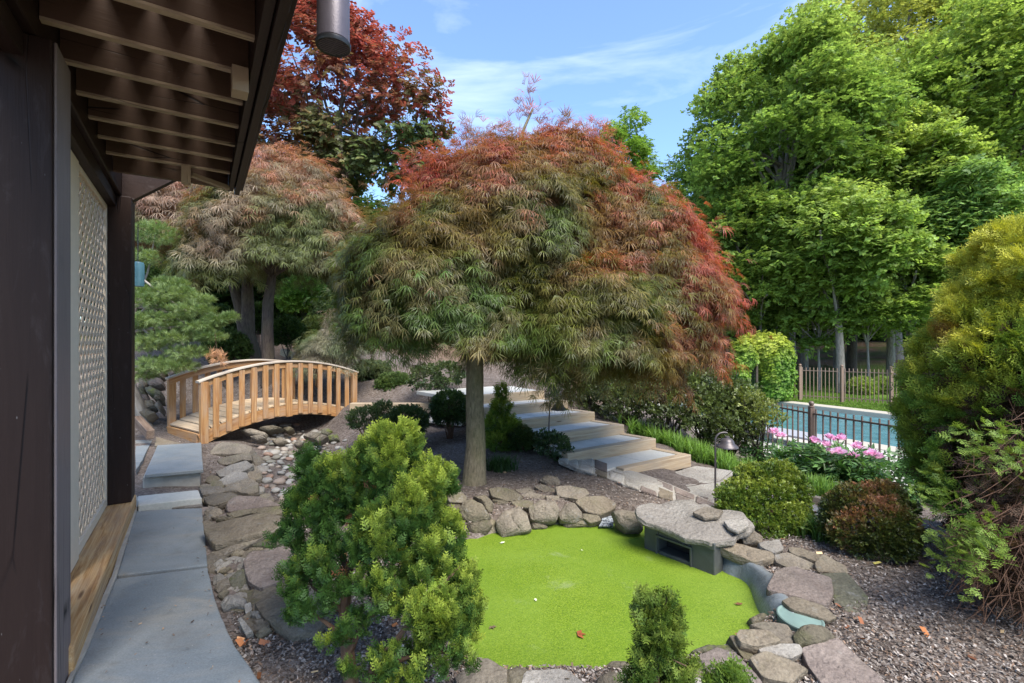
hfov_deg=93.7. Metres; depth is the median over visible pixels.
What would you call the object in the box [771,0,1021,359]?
woodland tree
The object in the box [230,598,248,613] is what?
bank stone
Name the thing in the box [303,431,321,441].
creek rock
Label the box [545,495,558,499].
stone
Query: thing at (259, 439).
creek rock
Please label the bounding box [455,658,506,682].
stone
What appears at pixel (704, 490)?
path slab
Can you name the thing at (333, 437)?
creek rock
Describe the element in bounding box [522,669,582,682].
stone
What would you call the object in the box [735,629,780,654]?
stone
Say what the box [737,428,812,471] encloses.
peony
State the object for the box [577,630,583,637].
fallen leaf
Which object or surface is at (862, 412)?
pool coping
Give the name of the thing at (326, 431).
creek rock
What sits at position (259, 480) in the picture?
stone
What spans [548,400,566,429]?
path light
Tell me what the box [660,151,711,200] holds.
back tree
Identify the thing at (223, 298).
back tree
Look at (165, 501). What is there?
step stone
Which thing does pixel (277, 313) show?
back tree
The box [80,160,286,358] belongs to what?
laceleaf maple
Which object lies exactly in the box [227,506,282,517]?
stone
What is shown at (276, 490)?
river pebble
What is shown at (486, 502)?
stone
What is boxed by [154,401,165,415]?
field stone
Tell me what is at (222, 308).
bank shrub
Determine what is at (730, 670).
cypress seedling
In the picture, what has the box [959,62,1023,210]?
woodland tree
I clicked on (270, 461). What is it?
river pebble
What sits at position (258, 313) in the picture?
bank shrub
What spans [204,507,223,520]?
stone
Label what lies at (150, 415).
field stone
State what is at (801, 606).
stone
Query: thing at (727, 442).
path light
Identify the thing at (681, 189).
woodland tree
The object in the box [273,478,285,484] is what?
river pebble
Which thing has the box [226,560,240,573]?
bank stone
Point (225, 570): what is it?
cobble
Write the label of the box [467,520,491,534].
boulder
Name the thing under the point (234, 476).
stone
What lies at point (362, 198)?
back tree
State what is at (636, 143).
pointed tree
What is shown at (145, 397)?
field stone
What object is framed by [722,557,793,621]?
pond liner
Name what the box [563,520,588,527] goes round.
stone
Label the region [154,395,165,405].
field stone
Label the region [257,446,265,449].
river pebble
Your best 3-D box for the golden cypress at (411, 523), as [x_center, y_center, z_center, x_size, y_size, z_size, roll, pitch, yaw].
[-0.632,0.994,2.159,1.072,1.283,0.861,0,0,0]
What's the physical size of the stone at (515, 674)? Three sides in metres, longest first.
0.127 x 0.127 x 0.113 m
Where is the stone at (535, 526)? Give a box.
[530,522,547,529]
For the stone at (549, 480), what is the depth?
4.93 m
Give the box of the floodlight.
[315,0,350,56]
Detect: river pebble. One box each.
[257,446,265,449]
[262,477,272,483]
[263,452,273,456]
[266,459,275,463]
[270,449,280,454]
[271,455,280,459]
[271,487,279,492]
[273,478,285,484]
[279,423,288,427]
[285,472,295,478]
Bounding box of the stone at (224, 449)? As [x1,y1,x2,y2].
[210,442,252,456]
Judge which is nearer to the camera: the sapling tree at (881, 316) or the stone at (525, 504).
the stone at (525, 504)
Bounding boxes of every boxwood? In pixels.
[428,388,465,438]
[507,423,534,451]
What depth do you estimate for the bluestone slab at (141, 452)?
6.05 m
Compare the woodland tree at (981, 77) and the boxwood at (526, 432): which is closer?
the boxwood at (526, 432)
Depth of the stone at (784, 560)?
3.20 m
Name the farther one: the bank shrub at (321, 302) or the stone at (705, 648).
the bank shrub at (321, 302)
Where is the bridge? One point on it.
(206, 419)
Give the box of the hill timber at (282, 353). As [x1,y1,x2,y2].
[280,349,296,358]
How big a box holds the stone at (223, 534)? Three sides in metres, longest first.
0.627 x 0.445 x 0.091 m
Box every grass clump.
[486,452,522,472]
[784,511,852,544]
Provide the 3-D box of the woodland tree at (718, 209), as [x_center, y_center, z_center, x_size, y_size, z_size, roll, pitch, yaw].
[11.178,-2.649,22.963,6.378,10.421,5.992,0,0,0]
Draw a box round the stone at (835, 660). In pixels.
[801,638,883,682]
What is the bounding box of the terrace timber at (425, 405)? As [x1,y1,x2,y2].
[350,402,431,412]
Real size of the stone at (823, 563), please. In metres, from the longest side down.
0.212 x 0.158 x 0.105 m
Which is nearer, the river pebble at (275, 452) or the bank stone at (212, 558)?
the bank stone at (212, 558)
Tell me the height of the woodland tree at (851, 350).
17.969 m
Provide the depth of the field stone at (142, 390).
7.81 m
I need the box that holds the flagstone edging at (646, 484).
[558,457,716,505]
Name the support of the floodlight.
attached to the porch
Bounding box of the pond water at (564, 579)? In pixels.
[426,524,759,668]
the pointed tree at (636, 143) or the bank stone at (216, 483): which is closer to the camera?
the bank stone at (216, 483)
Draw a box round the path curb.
[66,495,137,682]
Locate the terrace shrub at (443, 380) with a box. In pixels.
[406,360,465,401]
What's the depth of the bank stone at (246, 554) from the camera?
3.42 m
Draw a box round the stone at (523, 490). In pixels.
[515,488,534,492]
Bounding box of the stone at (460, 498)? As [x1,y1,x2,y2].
[447,492,467,504]
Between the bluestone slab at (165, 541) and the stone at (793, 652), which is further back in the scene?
the bluestone slab at (165, 541)
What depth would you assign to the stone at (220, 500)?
4.48 m
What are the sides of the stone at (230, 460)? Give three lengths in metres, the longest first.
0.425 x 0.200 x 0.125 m
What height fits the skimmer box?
0.325 m
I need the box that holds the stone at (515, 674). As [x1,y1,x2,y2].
[507,667,528,682]
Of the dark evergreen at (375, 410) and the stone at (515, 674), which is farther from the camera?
the dark evergreen at (375, 410)
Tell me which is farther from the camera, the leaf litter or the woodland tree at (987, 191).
the woodland tree at (987, 191)
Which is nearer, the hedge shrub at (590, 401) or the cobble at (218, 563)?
the cobble at (218, 563)
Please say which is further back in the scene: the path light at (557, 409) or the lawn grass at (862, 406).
the lawn grass at (862, 406)
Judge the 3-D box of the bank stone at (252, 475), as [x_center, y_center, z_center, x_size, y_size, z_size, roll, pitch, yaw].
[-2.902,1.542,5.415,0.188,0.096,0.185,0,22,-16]
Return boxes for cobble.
[213,573,227,585]
[214,559,223,567]
[214,579,230,592]
[215,560,232,572]
[217,588,229,600]
[219,566,230,574]
[229,549,245,556]
[234,558,242,563]
[247,547,263,551]
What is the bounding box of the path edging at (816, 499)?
[809,494,832,508]
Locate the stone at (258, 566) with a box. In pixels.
[243,546,292,590]
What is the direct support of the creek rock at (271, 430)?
on the ground at (367, 391)
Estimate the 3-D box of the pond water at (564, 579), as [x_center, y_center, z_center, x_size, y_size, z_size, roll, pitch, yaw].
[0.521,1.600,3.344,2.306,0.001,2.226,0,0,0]
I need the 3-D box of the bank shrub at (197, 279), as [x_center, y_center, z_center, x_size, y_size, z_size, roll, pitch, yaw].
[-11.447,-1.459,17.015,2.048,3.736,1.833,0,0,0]
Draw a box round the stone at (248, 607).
[244,602,252,613]
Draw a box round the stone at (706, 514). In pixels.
[693,507,722,520]
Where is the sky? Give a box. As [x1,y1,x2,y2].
[84,0,959,321]
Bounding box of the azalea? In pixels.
[711,458,817,539]
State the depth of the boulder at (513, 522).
3.95 m
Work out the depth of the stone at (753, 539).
3.46 m
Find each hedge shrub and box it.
[551,376,621,416]
[589,373,662,425]
[628,360,708,435]
[664,368,747,446]
[693,377,771,456]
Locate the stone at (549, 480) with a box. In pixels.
[539,475,560,485]
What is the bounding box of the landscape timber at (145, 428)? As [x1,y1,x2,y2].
[135,416,154,438]
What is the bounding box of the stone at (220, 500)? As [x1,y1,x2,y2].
[204,492,238,509]
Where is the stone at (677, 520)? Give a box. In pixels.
[635,500,754,547]
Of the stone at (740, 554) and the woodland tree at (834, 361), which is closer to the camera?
the stone at (740, 554)
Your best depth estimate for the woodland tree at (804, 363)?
25.95 m
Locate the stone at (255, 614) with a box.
[250,611,261,618]
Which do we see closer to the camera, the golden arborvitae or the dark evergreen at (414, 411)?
the golden arborvitae
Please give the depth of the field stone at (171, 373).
8.15 m
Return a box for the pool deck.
[685,395,907,485]
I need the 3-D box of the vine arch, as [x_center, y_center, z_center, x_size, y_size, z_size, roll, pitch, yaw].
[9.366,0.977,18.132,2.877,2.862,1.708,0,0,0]
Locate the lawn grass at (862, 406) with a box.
[751,373,899,411]
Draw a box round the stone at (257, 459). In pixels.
[250,450,264,465]
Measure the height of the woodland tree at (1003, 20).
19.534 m
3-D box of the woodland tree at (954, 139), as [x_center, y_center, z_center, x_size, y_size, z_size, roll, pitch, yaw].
[18.222,-4.348,23.054,8.047,13.401,8.577,0,0,0]
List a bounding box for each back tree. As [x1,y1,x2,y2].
[80,188,97,322]
[80,214,293,334]
[205,204,356,334]
[279,190,398,284]
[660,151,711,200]
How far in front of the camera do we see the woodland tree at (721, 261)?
29.79 m
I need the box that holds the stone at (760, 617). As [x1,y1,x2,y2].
[747,613,769,626]
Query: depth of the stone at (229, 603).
2.71 m
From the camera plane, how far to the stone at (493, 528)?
4.03 m
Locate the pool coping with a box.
[659,400,903,451]
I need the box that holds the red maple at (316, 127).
[254,0,457,285]
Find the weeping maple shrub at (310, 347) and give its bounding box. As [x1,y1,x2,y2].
[289,309,377,404]
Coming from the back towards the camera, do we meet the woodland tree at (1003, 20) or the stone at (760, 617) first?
the woodland tree at (1003, 20)
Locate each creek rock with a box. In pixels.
[240,429,267,438]
[250,435,267,443]
[259,425,283,434]
[272,437,289,446]
[283,426,294,435]
[294,440,304,449]
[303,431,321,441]
[315,434,328,445]
[321,428,332,435]
[328,434,339,442]
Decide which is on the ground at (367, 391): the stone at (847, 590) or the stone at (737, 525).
the stone at (847, 590)
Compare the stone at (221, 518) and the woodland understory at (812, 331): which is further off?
the woodland understory at (812, 331)
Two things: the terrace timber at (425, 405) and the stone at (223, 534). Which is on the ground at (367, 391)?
the terrace timber at (425, 405)
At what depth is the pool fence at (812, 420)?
7.86 m
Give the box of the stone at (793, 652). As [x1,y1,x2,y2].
[758,643,802,661]
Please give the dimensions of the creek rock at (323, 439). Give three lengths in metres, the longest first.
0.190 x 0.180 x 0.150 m
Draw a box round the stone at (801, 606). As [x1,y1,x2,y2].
[781,596,835,623]
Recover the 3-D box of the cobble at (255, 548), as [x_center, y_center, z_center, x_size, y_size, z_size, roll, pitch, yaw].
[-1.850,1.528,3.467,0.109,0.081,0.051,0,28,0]
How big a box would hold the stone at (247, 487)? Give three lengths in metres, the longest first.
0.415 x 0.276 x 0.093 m
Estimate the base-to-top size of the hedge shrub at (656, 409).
1.568 m
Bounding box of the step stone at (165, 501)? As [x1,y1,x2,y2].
[137,490,201,510]
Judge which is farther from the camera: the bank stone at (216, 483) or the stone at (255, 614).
the bank stone at (216, 483)
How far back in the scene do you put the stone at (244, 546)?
3.46 m
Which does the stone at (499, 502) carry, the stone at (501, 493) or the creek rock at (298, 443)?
the stone at (501, 493)
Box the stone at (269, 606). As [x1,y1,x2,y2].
[255,583,331,643]
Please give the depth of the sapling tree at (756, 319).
21.55 m
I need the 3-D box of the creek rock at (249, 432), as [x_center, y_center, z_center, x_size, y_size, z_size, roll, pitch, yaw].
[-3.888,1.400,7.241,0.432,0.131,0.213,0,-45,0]
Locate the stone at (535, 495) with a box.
[521,492,545,498]
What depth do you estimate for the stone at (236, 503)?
4.23 m
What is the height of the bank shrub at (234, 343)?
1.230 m
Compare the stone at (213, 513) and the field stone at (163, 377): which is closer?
the stone at (213, 513)
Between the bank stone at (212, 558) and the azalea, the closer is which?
the bank stone at (212, 558)
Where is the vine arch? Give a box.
[727,329,798,402]
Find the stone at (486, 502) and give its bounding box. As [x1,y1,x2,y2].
[473,495,493,514]
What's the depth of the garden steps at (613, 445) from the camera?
6.58 m
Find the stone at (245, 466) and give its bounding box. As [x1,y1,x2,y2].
[216,461,253,478]
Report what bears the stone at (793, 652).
on the ground at (367, 391)
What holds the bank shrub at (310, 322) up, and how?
on the ground at (367, 391)
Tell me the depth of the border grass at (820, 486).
5.42 m
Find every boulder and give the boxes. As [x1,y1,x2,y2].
[459,499,490,522]
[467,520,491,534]
[495,506,531,536]
[528,500,559,525]
[558,503,582,524]
[611,509,642,533]
[792,624,835,647]
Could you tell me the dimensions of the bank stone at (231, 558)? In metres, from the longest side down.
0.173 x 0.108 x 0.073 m
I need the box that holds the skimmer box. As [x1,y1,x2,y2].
[642,525,722,574]
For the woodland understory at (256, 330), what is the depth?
23.41 m
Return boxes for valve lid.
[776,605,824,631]
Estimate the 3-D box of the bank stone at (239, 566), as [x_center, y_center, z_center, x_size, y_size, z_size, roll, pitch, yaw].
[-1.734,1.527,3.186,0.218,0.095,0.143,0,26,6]
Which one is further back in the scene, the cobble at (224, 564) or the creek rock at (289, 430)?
the creek rock at (289, 430)
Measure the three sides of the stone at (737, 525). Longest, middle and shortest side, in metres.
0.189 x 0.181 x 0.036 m
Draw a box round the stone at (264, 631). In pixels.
[255,625,272,639]
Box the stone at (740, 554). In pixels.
[720,543,773,567]
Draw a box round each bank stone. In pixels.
[202,507,208,515]
[202,520,213,526]
[203,516,211,520]
[203,545,212,554]
[205,475,219,483]
[207,553,227,573]
[210,481,224,487]
[217,590,235,599]
[225,556,244,560]
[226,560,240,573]
[227,584,248,591]
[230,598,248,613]
[234,592,246,597]
[237,562,242,569]
[237,589,261,604]
[238,618,269,632]
[241,550,259,557]
[242,612,250,619]
[247,471,261,480]
[252,586,275,598]
[256,465,268,471]
[259,486,264,493]
[259,493,274,501]
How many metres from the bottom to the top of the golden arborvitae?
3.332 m
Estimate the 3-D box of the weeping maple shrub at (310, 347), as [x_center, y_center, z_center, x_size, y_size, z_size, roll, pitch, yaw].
[-3.303,0.323,9.057,1.738,1.937,1.584,0,0,-34]
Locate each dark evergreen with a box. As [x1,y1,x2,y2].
[344,398,395,435]
[376,403,430,434]
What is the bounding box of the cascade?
[598,516,613,527]
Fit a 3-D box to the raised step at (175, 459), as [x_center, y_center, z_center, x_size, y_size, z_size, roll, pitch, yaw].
[-3.964,1.375,5.678,0.502,0.040,1.731,0,0,-34]
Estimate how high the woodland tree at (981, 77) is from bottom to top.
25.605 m
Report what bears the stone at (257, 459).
on the ground at (367, 391)
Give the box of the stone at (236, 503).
[226,496,279,512]
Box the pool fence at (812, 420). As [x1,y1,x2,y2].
[731,389,935,507]
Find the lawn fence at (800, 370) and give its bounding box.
[794,364,900,405]
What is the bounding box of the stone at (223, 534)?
[204,513,282,550]
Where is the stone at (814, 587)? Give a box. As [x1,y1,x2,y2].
[766,566,833,608]
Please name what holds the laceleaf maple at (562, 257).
on the ground at (367, 391)
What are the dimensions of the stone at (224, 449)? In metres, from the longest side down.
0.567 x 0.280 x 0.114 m
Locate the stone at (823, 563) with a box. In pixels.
[813,554,847,573]
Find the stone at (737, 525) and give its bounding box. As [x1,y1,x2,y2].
[724,517,748,533]
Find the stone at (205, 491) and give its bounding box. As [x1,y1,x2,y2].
[199,486,222,497]
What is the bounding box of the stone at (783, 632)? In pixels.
[749,622,793,643]
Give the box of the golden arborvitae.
[884,212,1023,636]
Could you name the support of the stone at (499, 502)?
on the ground at (367, 391)
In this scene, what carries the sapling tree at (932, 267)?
on the ground at (367, 391)
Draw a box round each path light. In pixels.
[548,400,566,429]
[714,432,738,502]
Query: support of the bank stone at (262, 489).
on the ground at (367, 391)
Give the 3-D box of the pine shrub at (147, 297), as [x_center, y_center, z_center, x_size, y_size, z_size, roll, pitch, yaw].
[-5.259,-0.240,7.053,2.409,3.319,1.220,0,0,16]
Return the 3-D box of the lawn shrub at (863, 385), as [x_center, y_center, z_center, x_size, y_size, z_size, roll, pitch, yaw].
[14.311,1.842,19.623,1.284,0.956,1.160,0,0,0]
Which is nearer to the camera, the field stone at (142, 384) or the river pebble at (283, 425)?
the field stone at (142, 384)
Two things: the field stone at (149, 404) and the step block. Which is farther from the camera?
the field stone at (149, 404)
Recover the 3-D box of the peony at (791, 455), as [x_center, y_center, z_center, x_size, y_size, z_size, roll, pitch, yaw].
[4.161,1.580,6.340,1.266,0.801,1.309,0,0,0]
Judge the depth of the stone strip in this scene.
4.36 m
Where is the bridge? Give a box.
[165,359,358,443]
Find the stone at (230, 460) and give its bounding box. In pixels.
[217,452,253,465]
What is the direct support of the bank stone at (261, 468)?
on the ground at (367, 391)
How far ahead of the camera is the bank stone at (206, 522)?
3.98 m
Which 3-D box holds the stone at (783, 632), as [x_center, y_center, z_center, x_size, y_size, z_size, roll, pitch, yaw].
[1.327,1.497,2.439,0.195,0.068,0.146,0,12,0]
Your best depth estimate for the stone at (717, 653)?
2.23 m
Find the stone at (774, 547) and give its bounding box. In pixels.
[757,539,783,554]
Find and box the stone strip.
[137,504,202,510]
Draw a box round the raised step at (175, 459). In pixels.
[145,443,202,477]
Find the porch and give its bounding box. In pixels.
[0,0,297,682]
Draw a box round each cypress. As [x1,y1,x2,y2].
[261,415,488,682]
[484,380,524,452]
[612,579,706,682]
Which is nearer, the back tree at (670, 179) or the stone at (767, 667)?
the stone at (767, 667)
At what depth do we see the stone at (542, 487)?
4.69 m
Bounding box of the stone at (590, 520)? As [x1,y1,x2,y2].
[582,514,600,526]
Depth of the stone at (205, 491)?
4.81 m
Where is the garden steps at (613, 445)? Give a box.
[454,390,690,471]
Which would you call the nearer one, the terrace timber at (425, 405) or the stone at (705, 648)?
the stone at (705, 648)
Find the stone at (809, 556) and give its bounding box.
[787,547,820,563]
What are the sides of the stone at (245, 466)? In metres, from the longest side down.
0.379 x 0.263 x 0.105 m
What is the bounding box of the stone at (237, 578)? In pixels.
[229,569,246,589]
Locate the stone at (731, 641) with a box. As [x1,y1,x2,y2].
[726,635,752,661]
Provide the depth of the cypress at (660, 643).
1.71 m
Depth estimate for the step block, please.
5.04 m
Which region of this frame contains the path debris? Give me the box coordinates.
[99,520,212,678]
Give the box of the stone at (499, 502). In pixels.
[492,499,507,504]
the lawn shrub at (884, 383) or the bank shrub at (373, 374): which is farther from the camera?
the lawn shrub at (884, 383)
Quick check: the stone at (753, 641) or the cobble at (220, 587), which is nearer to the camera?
the stone at (753, 641)
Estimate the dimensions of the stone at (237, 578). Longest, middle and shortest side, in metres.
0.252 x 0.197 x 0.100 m
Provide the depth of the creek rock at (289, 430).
7.80 m
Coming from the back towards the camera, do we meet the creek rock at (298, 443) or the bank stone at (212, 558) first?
the creek rock at (298, 443)
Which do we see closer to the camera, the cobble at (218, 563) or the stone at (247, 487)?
the cobble at (218, 563)
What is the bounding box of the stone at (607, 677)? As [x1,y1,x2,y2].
[596,671,628,682]
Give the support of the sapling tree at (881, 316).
on the ground at (367, 391)
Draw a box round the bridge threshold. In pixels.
[155,437,181,448]
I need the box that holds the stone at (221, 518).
[216,516,233,522]
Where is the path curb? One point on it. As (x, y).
(96, 620)
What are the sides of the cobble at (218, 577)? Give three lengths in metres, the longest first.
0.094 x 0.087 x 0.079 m
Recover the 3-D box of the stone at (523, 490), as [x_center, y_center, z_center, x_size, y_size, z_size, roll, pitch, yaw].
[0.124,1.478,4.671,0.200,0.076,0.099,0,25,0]
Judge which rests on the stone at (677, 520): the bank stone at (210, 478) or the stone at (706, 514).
the stone at (706, 514)
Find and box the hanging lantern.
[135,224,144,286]
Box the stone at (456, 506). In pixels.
[448,504,460,510]
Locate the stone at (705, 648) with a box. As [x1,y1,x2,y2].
[690,644,733,656]
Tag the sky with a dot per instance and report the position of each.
(590, 57)
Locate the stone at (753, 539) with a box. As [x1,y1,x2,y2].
[738,531,762,547]
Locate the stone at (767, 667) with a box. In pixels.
[748,651,807,682]
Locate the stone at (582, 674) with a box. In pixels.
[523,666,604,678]
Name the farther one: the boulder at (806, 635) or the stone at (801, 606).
the stone at (801, 606)
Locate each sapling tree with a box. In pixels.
[718,257,811,345]
[770,273,875,389]
[810,267,927,375]
[865,239,959,343]
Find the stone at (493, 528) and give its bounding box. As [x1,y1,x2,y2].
[489,518,496,532]
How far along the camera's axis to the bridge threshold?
6.51 m
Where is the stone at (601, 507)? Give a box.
[575,496,615,518]
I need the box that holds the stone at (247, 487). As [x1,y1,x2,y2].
[216,478,259,495]
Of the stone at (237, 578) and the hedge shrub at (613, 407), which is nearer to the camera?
the stone at (237, 578)
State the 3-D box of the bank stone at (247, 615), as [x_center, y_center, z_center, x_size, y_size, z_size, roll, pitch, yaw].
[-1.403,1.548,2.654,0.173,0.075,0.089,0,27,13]
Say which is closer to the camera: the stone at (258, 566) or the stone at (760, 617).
the stone at (760, 617)
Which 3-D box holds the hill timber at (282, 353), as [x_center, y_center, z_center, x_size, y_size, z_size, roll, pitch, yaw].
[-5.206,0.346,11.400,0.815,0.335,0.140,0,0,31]
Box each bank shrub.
[137,254,203,338]
[167,253,219,335]
[183,302,237,364]
[201,326,254,387]
[254,300,262,349]
[273,314,306,358]
[274,274,326,320]
[288,314,326,352]
[305,284,339,315]
[350,358,392,381]
[372,371,414,391]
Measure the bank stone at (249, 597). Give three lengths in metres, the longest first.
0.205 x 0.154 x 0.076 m
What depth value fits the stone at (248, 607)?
2.69 m
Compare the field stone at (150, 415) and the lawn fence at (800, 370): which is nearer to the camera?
the field stone at (150, 415)
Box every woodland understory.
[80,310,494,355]
[695,310,921,348]
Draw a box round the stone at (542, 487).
[534,484,554,491]
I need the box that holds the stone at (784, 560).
[773,552,813,569]
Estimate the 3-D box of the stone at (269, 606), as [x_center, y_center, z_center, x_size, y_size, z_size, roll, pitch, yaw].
[-1.222,1.513,2.678,0.460,0.092,0.454,0,8,0]
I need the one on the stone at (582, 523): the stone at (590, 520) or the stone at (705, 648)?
the stone at (590, 520)
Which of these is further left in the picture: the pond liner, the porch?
the porch
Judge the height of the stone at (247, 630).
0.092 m
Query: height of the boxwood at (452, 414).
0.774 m
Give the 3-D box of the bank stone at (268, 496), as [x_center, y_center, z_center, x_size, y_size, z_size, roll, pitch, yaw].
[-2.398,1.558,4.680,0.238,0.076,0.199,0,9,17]
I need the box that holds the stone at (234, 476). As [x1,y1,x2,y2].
[219,471,247,485]
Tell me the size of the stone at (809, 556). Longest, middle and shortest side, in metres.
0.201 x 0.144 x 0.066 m
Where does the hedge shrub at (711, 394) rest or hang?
on the ground at (367, 391)
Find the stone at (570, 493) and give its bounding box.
[555,485,588,502]
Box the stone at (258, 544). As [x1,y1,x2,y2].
[252,538,304,550]
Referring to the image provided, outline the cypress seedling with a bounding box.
[699,653,756,682]
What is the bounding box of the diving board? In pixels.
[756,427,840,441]
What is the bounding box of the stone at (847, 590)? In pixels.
[821,572,867,612]
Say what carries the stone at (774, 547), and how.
on the ground at (367, 391)
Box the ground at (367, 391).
[79,327,1023,682]
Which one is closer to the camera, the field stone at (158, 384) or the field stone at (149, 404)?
the field stone at (149, 404)
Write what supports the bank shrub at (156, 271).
on the ground at (367, 391)
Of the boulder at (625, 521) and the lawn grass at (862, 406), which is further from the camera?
the lawn grass at (862, 406)
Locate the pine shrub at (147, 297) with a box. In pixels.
[97,218,241,426]
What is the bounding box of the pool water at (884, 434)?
[680,405,901,446]
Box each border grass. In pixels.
[610,408,755,470]
[774,470,838,496]
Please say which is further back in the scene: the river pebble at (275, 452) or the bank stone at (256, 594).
the river pebble at (275, 452)
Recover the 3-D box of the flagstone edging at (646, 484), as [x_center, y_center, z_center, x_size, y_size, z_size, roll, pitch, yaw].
[1.246,1.490,5.368,0.721,0.170,2.442,0,0,-40]
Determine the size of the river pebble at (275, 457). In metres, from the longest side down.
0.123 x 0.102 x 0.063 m
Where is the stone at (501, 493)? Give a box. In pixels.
[489,487,522,501]
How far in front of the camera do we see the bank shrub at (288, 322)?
11.03 m
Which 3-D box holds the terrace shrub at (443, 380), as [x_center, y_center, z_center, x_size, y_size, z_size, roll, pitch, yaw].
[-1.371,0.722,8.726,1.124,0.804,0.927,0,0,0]
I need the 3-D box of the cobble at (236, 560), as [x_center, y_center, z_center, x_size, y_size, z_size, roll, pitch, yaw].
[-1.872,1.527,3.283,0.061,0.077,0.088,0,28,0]
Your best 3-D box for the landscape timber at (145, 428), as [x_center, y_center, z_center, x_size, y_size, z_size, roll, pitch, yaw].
[-5.102,1.183,6.650,0.772,0.230,0.090,0,0,41]
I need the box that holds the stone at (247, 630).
[238,617,253,639]
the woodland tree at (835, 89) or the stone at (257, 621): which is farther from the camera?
the woodland tree at (835, 89)
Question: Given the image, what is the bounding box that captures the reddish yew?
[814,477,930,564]
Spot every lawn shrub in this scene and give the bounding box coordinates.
[844,375,881,394]
[867,374,899,394]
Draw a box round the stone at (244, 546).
[211,526,280,557]
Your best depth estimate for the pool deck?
10.58 m
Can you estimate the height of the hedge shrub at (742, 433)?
1.312 m
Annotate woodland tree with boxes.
[633,166,690,207]
[658,0,925,339]
[690,198,726,353]
[693,180,819,375]
[714,94,795,355]
[730,105,828,369]
[740,44,975,371]
[745,175,938,392]
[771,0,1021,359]
[794,156,835,367]
[811,101,1016,375]
[873,0,1023,212]
[875,153,1023,333]
[932,0,1019,150]
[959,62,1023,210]
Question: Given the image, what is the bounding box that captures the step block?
[143,472,200,487]
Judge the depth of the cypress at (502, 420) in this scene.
6.25 m
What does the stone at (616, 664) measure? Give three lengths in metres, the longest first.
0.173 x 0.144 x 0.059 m
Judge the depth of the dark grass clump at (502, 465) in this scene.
5.44 m
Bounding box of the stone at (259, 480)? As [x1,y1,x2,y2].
[252,463,262,483]
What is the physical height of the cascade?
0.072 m
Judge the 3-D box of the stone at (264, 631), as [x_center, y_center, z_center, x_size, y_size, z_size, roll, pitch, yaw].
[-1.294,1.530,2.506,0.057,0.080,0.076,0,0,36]
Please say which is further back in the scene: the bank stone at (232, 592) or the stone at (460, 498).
the stone at (460, 498)
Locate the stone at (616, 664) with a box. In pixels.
[603,661,628,673]
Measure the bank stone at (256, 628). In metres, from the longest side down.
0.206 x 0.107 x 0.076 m
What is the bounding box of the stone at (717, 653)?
[699,647,761,682]
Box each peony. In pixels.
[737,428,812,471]
[773,433,867,482]
[793,433,894,483]
[815,441,920,503]
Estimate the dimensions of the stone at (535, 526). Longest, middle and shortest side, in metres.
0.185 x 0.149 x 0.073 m
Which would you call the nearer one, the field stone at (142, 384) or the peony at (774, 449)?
the peony at (774, 449)
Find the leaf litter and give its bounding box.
[235,451,1003,681]
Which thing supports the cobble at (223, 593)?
on the ground at (367, 391)
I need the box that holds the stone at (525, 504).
[510,500,533,511]
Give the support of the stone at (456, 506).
on the ground at (367, 391)
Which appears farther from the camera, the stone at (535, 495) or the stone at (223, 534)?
the stone at (535, 495)
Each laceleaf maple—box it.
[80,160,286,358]
[153,140,369,385]
[304,72,774,486]
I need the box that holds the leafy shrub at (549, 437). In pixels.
[532,427,574,462]
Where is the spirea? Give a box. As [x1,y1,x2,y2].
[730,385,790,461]
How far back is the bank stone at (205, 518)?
4.12 m
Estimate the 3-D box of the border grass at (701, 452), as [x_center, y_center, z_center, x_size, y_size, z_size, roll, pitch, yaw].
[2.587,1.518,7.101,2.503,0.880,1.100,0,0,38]
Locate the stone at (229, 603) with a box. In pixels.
[221,595,247,612]
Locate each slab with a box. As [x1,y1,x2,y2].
[73,568,259,682]
[117,508,206,578]
[135,440,151,473]
[417,386,534,398]
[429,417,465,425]
[676,466,731,485]
[687,472,773,501]
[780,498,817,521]
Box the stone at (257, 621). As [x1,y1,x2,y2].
[252,619,263,624]
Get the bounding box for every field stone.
[138,378,148,388]
[138,387,149,397]
[139,409,158,422]
[142,394,150,400]
[144,400,157,412]
[145,386,164,400]
[147,378,165,390]
[154,371,167,381]
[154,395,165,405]
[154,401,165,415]
[168,369,189,375]
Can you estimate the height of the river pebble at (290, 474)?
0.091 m
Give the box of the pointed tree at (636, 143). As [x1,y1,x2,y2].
[596,103,663,195]
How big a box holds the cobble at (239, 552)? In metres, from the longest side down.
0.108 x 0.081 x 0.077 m
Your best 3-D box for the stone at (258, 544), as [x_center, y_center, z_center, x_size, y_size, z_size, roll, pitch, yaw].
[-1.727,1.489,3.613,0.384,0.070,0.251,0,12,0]

